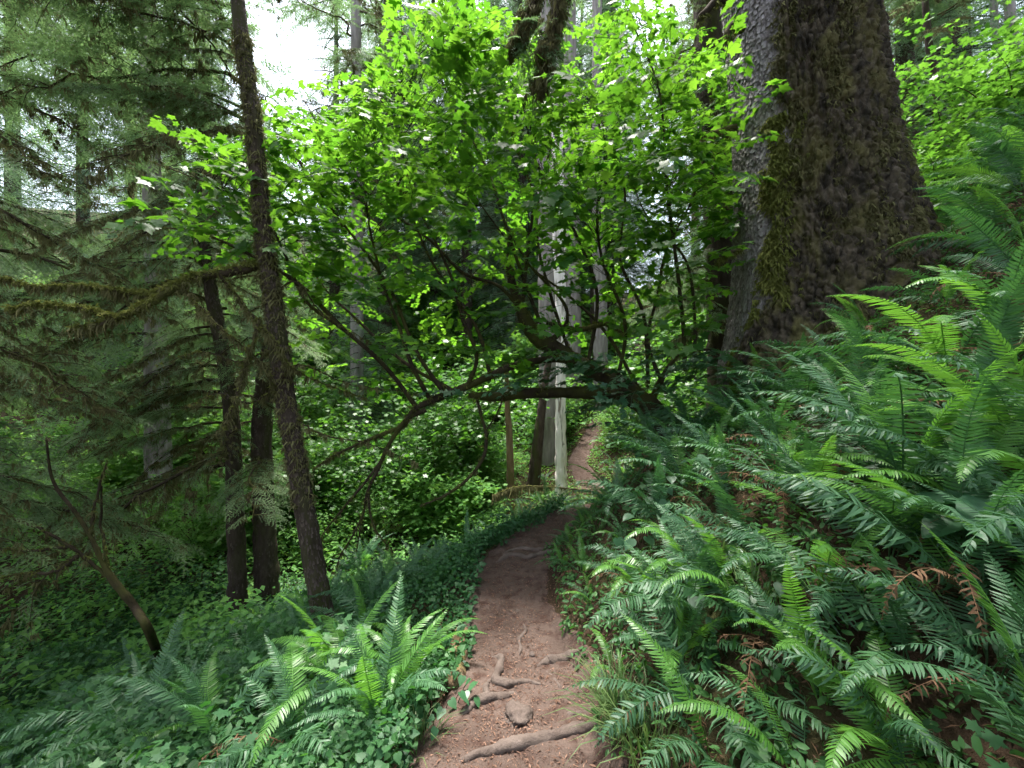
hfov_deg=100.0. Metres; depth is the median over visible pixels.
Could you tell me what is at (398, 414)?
shrub
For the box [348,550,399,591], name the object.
sword fern
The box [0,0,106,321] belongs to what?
conifer
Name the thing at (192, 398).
young maple
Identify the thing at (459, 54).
vine maple
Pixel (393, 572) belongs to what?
sword fern
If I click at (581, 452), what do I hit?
path
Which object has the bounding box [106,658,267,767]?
sword fern
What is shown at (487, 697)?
tree root
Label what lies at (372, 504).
shrub
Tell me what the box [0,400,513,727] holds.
valley undergrowth
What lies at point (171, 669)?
sword fern
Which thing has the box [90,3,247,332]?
conifer
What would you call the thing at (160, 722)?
slope leaves
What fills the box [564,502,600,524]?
sword fern
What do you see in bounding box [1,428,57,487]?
shrub
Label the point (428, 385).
shrub
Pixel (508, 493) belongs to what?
fallen branch
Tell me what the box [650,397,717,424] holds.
sword fern
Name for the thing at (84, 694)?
sword fern
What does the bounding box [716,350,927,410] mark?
sword fern
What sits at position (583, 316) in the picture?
shrub
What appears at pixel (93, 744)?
sword fern
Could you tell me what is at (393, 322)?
shrub
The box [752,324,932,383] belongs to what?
sword fern
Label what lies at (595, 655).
grass tuft
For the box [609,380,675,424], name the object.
shrub
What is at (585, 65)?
conifer
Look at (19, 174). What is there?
conifer
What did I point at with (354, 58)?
grey conifer
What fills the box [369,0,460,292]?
conifer
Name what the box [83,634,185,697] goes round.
sword fern
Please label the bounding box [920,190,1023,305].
sword fern
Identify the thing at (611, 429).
shrub
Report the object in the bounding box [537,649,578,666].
tree root
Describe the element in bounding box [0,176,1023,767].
ground
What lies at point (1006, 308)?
sword fern
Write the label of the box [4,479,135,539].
shrub
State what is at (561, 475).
bleached snag
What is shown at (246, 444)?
shrub
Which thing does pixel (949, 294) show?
sword fern
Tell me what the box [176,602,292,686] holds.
sword fern
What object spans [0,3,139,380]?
conifer
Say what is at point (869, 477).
sword fern
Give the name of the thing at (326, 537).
shrub
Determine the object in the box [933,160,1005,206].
sword fern
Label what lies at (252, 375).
conifer
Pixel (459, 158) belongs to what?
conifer
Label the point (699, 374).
young maple
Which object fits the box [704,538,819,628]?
grass tuft
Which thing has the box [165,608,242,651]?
sword fern
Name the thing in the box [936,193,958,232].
sword fern
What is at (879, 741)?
sword fern
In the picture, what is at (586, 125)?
conifer
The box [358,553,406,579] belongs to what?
sword fern
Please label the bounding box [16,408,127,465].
shrub
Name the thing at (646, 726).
grass tuft
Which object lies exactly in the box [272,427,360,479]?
shrub
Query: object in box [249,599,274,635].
sword fern
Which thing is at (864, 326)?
sword fern
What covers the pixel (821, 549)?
sword fern
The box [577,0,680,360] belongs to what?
conifer
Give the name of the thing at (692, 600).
heart leaved plant
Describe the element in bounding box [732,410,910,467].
sword fern
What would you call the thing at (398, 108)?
conifer
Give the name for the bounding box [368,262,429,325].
shrub
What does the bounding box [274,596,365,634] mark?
sword fern
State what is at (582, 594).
sword fern
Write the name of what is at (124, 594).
twisted tree
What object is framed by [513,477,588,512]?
sword fern
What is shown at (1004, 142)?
sword fern
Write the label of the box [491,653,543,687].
tree root
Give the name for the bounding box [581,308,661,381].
shrub
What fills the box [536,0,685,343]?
conifer
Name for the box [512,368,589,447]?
shrub
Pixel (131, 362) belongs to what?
shrub
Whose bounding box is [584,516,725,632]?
sword fern
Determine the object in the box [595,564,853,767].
sword fern
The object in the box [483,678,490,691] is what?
tree root
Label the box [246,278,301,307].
shrub
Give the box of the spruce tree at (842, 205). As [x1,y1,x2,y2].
[485,0,949,418]
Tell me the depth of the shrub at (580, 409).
18.04 m
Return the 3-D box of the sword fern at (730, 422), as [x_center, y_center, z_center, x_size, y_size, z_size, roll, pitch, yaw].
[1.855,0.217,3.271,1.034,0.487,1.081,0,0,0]
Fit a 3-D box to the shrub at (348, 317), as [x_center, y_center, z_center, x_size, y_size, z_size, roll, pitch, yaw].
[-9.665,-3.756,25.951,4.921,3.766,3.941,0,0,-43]
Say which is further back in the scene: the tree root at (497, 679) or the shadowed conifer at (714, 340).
the shadowed conifer at (714, 340)
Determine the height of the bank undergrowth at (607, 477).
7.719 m
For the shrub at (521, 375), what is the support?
on the ground
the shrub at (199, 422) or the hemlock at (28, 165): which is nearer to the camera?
the hemlock at (28, 165)
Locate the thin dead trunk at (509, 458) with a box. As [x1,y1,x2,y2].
[504,372,514,515]
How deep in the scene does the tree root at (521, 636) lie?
2.50 m
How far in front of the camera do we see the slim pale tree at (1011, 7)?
10.93 m
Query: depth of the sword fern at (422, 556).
4.20 m
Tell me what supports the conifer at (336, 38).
on the ground
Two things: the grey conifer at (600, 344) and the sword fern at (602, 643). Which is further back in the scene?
the grey conifer at (600, 344)
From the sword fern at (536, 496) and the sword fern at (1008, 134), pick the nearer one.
the sword fern at (1008, 134)
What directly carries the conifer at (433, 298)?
on the ground
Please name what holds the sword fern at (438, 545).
on the ground
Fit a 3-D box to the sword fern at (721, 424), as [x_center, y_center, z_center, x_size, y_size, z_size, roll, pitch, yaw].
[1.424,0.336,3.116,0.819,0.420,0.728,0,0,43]
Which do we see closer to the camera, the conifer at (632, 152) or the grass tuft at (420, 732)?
the grass tuft at (420, 732)
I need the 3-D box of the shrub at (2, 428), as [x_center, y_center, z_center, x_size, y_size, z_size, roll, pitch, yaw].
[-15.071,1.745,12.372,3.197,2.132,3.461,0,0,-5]
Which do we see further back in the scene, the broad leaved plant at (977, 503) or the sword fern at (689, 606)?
the sword fern at (689, 606)
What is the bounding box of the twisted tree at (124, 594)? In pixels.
[0,439,161,657]
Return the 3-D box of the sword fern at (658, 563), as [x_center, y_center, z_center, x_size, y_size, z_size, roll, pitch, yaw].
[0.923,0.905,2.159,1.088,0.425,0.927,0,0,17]
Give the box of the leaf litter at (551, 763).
[350,503,976,767]
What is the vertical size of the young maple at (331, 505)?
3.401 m
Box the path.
[403,344,644,767]
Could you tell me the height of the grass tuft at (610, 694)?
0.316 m
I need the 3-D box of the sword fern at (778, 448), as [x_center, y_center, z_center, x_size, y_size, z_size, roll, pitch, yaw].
[1.411,0.439,2.371,1.023,1.031,1.213,0,0,21]
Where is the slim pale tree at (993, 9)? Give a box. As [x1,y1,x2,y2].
[989,0,1000,106]
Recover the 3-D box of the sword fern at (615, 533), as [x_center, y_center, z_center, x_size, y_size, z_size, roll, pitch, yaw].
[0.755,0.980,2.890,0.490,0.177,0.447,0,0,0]
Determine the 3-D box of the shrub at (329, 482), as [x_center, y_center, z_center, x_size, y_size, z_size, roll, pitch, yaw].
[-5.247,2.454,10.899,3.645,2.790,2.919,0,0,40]
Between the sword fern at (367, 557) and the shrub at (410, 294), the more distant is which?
the shrub at (410, 294)
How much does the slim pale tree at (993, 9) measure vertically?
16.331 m
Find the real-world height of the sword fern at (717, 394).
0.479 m
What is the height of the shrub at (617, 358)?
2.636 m
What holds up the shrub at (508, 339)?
on the ground
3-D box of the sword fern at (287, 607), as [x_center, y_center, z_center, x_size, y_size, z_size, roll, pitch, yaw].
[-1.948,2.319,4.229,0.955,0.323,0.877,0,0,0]
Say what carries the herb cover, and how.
on the ground
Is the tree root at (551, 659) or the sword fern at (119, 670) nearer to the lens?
the tree root at (551, 659)
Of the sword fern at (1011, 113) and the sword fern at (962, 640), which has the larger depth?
the sword fern at (1011, 113)
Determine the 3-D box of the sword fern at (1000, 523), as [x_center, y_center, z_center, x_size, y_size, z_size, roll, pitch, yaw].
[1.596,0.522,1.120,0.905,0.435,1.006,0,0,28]
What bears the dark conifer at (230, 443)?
on the ground
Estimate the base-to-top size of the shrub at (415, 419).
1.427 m
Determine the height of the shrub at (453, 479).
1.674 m
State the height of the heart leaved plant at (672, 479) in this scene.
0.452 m
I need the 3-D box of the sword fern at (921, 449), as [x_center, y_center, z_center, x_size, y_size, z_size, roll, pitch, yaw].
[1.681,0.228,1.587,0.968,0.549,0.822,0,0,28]
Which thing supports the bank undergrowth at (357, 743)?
on the ground
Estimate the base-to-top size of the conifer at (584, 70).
28.905 m
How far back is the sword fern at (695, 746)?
1.44 m
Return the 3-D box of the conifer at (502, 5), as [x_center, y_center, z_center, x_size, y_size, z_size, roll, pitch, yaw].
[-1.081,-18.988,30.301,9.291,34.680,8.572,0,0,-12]
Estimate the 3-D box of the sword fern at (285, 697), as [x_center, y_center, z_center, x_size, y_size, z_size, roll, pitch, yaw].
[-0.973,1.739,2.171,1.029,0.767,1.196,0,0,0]
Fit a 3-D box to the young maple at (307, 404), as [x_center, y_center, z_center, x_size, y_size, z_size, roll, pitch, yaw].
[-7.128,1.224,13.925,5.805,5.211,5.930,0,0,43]
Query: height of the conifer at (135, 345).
15.509 m
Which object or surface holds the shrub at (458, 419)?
on the ground
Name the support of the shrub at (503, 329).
on the ground
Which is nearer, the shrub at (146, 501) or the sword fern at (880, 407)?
the sword fern at (880, 407)
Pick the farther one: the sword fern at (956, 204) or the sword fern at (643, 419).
the sword fern at (956, 204)
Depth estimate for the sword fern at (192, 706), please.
2.44 m
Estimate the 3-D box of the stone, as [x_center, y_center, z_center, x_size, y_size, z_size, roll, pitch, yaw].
[0.026,1.484,1.912,0.140,0.092,0.149,0,0,41]
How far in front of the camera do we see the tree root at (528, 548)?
3.84 m
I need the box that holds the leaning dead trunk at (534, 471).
[526,363,551,494]
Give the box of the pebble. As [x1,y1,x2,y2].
[529,651,535,656]
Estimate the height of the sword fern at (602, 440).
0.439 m
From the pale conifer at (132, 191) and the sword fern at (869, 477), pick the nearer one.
the sword fern at (869, 477)
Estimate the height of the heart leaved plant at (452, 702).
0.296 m
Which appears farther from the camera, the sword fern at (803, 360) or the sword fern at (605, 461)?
the sword fern at (605, 461)
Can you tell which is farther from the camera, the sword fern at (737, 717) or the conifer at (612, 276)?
the conifer at (612, 276)
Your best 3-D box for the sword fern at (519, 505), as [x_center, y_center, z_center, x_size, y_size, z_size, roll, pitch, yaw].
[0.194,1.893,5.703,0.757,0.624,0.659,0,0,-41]
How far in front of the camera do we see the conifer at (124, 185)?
25.80 m
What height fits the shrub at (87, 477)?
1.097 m
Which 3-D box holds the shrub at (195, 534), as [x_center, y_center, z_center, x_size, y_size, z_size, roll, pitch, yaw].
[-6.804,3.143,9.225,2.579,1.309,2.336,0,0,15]
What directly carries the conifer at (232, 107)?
on the ground
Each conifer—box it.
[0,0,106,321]
[0,0,315,605]
[0,0,418,624]
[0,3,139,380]
[0,7,99,353]
[0,7,328,528]
[0,183,335,654]
[4,2,228,405]
[19,3,181,265]
[62,87,257,463]
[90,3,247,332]
[118,0,260,295]
[187,163,315,409]
[218,104,287,312]
[225,162,312,341]
[236,236,318,414]
[238,0,421,390]
[246,0,454,427]
[284,203,376,365]
[309,0,465,384]
[317,257,404,477]
[329,0,445,281]
[344,0,422,261]
[364,0,499,344]
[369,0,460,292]
[394,0,532,376]
[399,0,440,278]
[425,0,480,287]
[435,0,536,347]
[444,0,533,325]
[445,0,589,347]
[449,0,633,342]
[463,182,538,385]
[476,0,528,225]
[487,4,642,345]
[525,1,629,319]
[529,0,683,380]
[530,0,640,296]
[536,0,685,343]
[537,0,555,465]
[564,0,582,415]
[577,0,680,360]
[578,1,662,242]
[584,3,659,287]
[592,0,608,416]
[599,0,732,418]
[614,0,704,359]
[620,3,704,323]
[644,114,703,291]
[884,0,1023,179]
[884,0,1023,197]
[888,0,1022,150]
[892,1,1019,146]
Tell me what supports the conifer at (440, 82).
on the ground
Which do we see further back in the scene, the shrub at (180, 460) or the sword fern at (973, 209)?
the shrub at (180, 460)
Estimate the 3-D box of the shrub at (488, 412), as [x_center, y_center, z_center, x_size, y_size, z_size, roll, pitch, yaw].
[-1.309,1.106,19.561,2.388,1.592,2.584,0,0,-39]
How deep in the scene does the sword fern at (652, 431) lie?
5.39 m
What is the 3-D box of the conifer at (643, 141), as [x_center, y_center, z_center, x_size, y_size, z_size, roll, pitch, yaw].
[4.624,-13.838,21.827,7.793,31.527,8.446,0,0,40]
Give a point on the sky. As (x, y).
(268, 43)
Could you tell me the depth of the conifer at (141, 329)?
17.05 m
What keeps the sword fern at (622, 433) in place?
on the ground
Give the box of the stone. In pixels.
[503,699,532,727]
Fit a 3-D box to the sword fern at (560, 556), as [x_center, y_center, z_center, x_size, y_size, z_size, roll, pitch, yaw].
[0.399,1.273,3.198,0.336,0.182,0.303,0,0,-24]
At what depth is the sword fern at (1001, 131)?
4.74 m
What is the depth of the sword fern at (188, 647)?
3.89 m
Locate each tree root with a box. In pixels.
[459,717,605,762]
[461,691,513,714]
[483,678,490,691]
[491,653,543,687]
[496,549,555,563]
[502,544,552,554]
[517,624,527,654]
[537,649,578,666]
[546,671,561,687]
[567,709,599,715]
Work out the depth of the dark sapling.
10.00 m
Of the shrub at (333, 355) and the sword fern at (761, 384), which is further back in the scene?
the shrub at (333, 355)
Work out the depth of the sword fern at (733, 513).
2.09 m
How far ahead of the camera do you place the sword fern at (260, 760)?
2.04 m
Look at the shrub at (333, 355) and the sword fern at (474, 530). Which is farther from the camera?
the shrub at (333, 355)
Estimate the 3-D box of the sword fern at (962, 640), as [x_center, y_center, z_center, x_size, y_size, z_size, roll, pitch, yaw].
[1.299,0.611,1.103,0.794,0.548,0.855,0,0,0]
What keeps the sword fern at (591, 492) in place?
on the ground
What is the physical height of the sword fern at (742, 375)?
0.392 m
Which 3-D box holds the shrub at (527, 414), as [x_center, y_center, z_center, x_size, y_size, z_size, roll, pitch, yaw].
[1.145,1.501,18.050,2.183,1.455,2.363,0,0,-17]
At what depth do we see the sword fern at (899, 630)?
1.25 m
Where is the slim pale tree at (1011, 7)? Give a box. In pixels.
[1004,0,1021,74]
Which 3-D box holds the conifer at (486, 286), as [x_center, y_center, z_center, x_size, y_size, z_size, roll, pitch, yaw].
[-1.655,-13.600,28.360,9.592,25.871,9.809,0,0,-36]
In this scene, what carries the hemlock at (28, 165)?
on the ground
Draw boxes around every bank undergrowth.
[0,494,564,767]
[473,359,705,530]
[543,157,1023,767]
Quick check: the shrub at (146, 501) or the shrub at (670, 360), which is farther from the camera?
the shrub at (670, 360)
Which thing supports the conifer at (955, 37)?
on the ground
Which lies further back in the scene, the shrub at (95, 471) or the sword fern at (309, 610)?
the shrub at (95, 471)
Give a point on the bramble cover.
(164, 755)
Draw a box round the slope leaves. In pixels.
[0,555,433,767]
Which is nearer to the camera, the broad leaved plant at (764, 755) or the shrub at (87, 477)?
the broad leaved plant at (764, 755)
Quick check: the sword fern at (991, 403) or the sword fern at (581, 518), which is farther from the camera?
the sword fern at (581, 518)
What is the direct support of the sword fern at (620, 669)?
on the ground
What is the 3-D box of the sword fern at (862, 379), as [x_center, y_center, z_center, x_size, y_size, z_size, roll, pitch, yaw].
[2.093,-0.071,2.471,1.007,0.656,0.974,0,0,0]
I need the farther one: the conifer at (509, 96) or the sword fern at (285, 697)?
the conifer at (509, 96)
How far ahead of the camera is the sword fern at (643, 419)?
4.12 m
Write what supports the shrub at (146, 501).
on the ground
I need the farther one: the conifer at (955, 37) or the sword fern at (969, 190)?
the conifer at (955, 37)
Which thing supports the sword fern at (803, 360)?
on the ground
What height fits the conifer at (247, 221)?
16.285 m
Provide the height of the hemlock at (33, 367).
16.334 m
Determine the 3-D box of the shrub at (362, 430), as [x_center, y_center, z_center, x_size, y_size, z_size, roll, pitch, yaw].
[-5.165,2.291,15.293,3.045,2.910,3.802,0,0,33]
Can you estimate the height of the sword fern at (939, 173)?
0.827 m
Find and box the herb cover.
[579,171,1023,767]
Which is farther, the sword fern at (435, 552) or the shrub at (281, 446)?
the shrub at (281, 446)
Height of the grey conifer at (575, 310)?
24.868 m
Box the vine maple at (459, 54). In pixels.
[101,0,792,572]
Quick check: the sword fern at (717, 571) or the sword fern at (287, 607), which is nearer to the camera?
the sword fern at (717, 571)
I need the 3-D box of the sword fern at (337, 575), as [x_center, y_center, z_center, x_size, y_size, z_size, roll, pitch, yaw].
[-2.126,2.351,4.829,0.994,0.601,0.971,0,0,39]
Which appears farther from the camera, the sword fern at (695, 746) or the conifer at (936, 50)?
the conifer at (936, 50)
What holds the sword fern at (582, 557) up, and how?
on the ground
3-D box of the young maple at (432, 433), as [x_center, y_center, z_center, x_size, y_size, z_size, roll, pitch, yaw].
[-2.531,1.574,11.052,4.993,4.388,4.888,0,0,20]
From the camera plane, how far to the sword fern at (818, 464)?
2.00 m
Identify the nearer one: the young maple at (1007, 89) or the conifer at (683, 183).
the young maple at (1007, 89)
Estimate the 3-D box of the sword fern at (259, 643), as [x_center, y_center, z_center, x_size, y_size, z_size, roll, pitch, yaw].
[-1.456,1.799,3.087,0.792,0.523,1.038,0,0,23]
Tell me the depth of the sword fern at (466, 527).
4.32 m
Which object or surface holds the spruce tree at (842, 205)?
on the ground
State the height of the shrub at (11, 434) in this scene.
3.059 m
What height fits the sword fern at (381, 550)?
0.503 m
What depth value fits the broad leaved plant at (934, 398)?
2.04 m
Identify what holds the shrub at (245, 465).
on the ground
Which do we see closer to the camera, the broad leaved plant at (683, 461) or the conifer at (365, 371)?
the broad leaved plant at (683, 461)
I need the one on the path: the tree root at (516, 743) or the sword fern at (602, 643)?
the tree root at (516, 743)
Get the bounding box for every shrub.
[0,399,59,526]
[0,412,72,465]
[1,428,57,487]
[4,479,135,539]
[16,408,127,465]
[26,465,126,513]
[58,402,250,500]
[64,440,143,498]
[74,470,205,554]
[90,349,201,385]
[115,477,201,515]
[137,302,259,378]
[142,393,275,463]
[142,498,226,565]
[158,439,355,564]
[184,389,300,471]
[212,453,273,491]
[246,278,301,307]
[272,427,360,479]
[273,423,367,521]
[276,508,375,566]
[289,327,343,385]
[291,324,374,408]
[307,414,386,486]
[308,418,419,508]
[311,298,375,348]
[314,383,390,438]
[320,479,400,537]
[328,408,418,488]
[344,297,423,365]
[349,331,444,418]
[364,419,430,466]
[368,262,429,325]
[372,453,507,544]
[384,406,411,423]
[392,282,450,347]
[393,414,424,440]
[404,456,491,518]
[409,324,457,368]
[410,282,513,351]
[412,365,478,418]
[428,409,478,434]
[435,434,520,503]
[436,329,509,381]
[446,430,502,469]
[463,351,538,420]
[472,267,503,296]
[474,401,502,424]
[479,313,592,402]
[483,311,535,352]
[487,441,530,476]
[489,324,532,369]
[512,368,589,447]
[518,404,535,431]
[533,294,589,348]
[566,399,596,424]
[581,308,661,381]
[590,409,632,448]
[597,346,645,387]
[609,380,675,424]
[655,334,690,373]
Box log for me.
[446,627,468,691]
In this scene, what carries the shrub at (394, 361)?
on the ground
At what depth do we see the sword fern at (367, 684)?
2.00 m
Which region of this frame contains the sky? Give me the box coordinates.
[0,0,1023,290]
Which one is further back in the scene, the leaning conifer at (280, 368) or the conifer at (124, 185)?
the conifer at (124, 185)
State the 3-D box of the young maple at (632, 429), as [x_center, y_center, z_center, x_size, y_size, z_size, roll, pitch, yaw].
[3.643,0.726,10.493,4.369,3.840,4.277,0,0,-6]
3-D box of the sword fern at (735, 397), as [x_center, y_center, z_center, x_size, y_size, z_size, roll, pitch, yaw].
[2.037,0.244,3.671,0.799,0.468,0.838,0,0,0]
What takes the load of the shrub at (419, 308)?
on the ground
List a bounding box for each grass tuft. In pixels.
[375,693,464,767]
[542,647,680,765]
[559,655,722,767]
[567,635,654,716]
[654,511,755,582]
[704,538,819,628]
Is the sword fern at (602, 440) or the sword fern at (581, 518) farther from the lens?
the sword fern at (602, 440)
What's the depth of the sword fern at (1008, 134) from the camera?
4.10 m
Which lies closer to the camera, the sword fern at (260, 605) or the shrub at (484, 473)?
the sword fern at (260, 605)
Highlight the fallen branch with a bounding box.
[491,484,604,510]
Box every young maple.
[83,349,259,459]
[198,342,393,483]
[209,405,407,551]
[302,360,523,540]
[378,333,557,508]
[574,332,706,472]
[601,304,706,421]
[892,0,1023,181]
[892,15,1023,202]
[906,84,1015,224]
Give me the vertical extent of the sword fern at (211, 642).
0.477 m
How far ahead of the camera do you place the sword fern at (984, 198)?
3.38 m
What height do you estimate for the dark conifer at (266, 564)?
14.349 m
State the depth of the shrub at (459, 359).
22.67 m
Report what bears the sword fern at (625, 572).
on the ground
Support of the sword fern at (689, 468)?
on the ground
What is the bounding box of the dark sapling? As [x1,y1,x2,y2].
[884,0,1015,204]
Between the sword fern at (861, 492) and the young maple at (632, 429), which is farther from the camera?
the young maple at (632, 429)
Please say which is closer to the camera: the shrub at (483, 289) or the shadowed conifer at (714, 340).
the shadowed conifer at (714, 340)
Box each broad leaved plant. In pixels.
[680,459,734,468]
[724,720,782,767]
[894,490,1023,538]
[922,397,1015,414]
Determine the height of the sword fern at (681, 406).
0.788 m
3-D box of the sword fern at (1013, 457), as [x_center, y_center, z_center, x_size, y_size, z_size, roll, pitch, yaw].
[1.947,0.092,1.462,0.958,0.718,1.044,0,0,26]
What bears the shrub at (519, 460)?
on the ground
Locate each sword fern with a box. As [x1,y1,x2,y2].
[0,607,233,767]
[0,667,171,764]
[0,696,115,765]
[2,742,53,767]
[4,697,79,747]
[13,649,151,740]
[37,650,203,765]
[42,668,187,718]
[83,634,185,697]
[91,634,314,767]
[104,637,174,680]
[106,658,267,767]
[113,644,243,702]
[132,640,223,692]
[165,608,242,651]
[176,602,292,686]
[177,620,221,660]
[179,611,259,650]
[192,596,275,650]
[198,611,296,656]
[198,617,395,767]
[223,588,357,714]
[224,749,286,767]
[246,575,406,767]
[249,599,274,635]
[266,595,338,624]
[269,585,365,636]
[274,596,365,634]
[283,573,461,732]
[286,560,357,617]
[300,572,422,654]
[308,558,409,615]
[314,607,485,691]
[330,537,432,590]
[331,531,393,569]
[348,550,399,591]
[354,546,441,575]
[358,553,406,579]
[394,535,445,562]
[398,539,445,573]
[406,536,470,582]
[419,531,459,564]
[437,506,492,553]
[457,520,497,550]
[494,497,527,522]
[503,496,536,531]
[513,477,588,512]
[525,492,547,501]
[534,531,598,586]
[538,472,552,484]
[548,522,584,542]
[550,542,573,566]
[558,502,599,524]
[559,457,651,515]
[560,492,585,517]
[561,572,621,611]
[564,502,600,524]
[564,614,732,767]
[567,456,720,556]
[569,505,614,544]
[569,628,658,688]
[574,542,689,598]
[579,485,607,498]
[579,649,627,735]
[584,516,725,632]
[590,436,612,443]
[590,519,762,610]
[593,509,633,553]
[594,545,1022,731]
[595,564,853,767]
[596,539,795,699]
[598,451,627,465]
[598,462,632,473]
[599,432,707,483]
[600,394,692,450]
[605,407,645,458]
[605,420,743,487]
[634,417,663,450]
[639,402,694,464]
[643,385,747,435]
[643,499,799,626]
[647,403,762,447]
[647,442,759,551]
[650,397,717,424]
[652,401,710,435]
[655,471,831,564]
[655,663,943,767]
[670,371,910,534]
[671,412,775,490]
[675,341,828,401]
[679,381,803,432]
[681,489,973,633]
[689,385,771,413]
[690,379,747,419]
[697,420,999,515]
[700,559,970,767]
[705,363,787,392]
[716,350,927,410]
[724,374,803,444]
[729,533,1023,695]
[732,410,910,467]
[742,343,1023,492]
[742,448,949,553]
[742,615,942,767]
[743,467,1023,619]
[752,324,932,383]
[758,331,843,379]
[763,312,960,424]
[765,468,1023,593]
[766,372,1023,648]
[772,265,1023,387]
[773,312,993,401]
[783,427,941,514]
[788,352,971,445]
[810,284,925,335]
[817,380,1023,495]
[819,395,1009,479]
[820,239,1023,408]
[820,500,1023,722]
[852,348,1023,437]
[860,244,989,325]
[860,521,1023,747]
[863,356,1023,446]
[882,312,1023,483]
[885,183,1023,260]
[897,265,1023,377]
[898,481,1023,561]
[901,417,1023,542]
[919,121,1023,191]
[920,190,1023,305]
[923,127,1006,201]
[925,119,1023,232]
[926,140,1013,208]
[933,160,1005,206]
[934,183,975,221]
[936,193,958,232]
[940,186,1023,226]
[946,160,983,212]
[964,125,1023,184]
[973,97,1023,173]
[976,119,1021,158]
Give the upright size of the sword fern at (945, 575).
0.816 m
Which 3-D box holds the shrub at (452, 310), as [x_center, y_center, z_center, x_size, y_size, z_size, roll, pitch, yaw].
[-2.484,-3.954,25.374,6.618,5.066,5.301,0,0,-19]
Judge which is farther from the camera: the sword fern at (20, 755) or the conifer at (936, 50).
the conifer at (936, 50)
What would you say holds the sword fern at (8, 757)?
on the ground
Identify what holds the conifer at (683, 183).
on the ground
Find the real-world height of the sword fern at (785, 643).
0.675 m
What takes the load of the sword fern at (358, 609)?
on the ground
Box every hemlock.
[0,0,214,585]
[0,0,317,577]
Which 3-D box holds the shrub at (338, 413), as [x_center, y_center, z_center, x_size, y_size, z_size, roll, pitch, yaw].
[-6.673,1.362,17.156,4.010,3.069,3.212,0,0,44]
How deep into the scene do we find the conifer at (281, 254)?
23.43 m
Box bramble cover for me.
[0,499,529,767]
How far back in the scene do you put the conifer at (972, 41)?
21.12 m
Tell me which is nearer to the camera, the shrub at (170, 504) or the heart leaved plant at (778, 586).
the heart leaved plant at (778, 586)
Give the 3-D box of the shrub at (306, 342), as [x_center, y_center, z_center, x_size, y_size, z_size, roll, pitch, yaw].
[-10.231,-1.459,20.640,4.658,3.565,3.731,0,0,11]
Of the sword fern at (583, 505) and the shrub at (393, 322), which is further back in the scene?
the shrub at (393, 322)
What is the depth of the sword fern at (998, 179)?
3.70 m
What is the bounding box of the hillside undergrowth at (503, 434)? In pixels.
[0,268,705,453]
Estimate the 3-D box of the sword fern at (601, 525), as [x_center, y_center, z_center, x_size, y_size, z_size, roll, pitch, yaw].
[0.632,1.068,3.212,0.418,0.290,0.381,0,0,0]
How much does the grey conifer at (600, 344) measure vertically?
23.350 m
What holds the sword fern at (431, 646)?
on the bank undergrowth at (357, 743)
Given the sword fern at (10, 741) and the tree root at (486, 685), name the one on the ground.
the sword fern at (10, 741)
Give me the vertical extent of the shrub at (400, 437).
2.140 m
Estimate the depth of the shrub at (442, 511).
9.61 m
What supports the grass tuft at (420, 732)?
on the path
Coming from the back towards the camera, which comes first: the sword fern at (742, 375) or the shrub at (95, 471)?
the shrub at (95, 471)
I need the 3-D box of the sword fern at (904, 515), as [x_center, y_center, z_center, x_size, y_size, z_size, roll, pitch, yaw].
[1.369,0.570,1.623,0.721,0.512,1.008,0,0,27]
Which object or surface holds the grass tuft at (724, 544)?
on the ground
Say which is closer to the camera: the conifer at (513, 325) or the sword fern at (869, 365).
the sword fern at (869, 365)
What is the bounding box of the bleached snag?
[551,49,567,496]
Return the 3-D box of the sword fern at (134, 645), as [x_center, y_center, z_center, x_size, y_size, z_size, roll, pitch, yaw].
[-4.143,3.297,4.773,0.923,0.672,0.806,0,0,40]
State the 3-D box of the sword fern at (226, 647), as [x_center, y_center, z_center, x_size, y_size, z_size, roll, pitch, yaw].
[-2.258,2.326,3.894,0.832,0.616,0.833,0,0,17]
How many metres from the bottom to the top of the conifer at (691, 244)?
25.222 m
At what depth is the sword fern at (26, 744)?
3.35 m
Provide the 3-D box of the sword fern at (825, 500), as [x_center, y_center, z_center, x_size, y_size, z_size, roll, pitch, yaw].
[1.430,0.532,1.761,0.712,0.474,0.891,0,0,0]
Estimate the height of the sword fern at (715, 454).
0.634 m
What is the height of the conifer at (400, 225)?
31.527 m
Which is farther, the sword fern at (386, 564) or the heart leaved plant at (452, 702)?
the sword fern at (386, 564)
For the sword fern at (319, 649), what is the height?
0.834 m
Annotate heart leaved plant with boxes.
[392,674,479,762]
[404,624,465,677]
[613,486,686,569]
[663,546,744,619]
[666,454,725,524]
[700,582,795,680]
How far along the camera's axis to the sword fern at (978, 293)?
2.34 m
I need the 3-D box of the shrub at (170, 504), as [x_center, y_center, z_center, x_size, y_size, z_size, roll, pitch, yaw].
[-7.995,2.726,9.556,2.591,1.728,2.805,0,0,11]
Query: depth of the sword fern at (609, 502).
3.35 m
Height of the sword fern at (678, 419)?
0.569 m
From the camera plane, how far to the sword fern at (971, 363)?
1.76 m
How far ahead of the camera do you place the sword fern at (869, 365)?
2.82 m
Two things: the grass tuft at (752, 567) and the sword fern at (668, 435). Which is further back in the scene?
the sword fern at (668, 435)
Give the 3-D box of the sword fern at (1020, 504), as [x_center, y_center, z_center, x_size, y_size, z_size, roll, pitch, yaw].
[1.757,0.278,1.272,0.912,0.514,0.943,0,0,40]
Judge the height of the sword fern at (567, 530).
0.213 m
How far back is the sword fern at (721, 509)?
2.42 m
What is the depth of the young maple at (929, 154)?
7.70 m

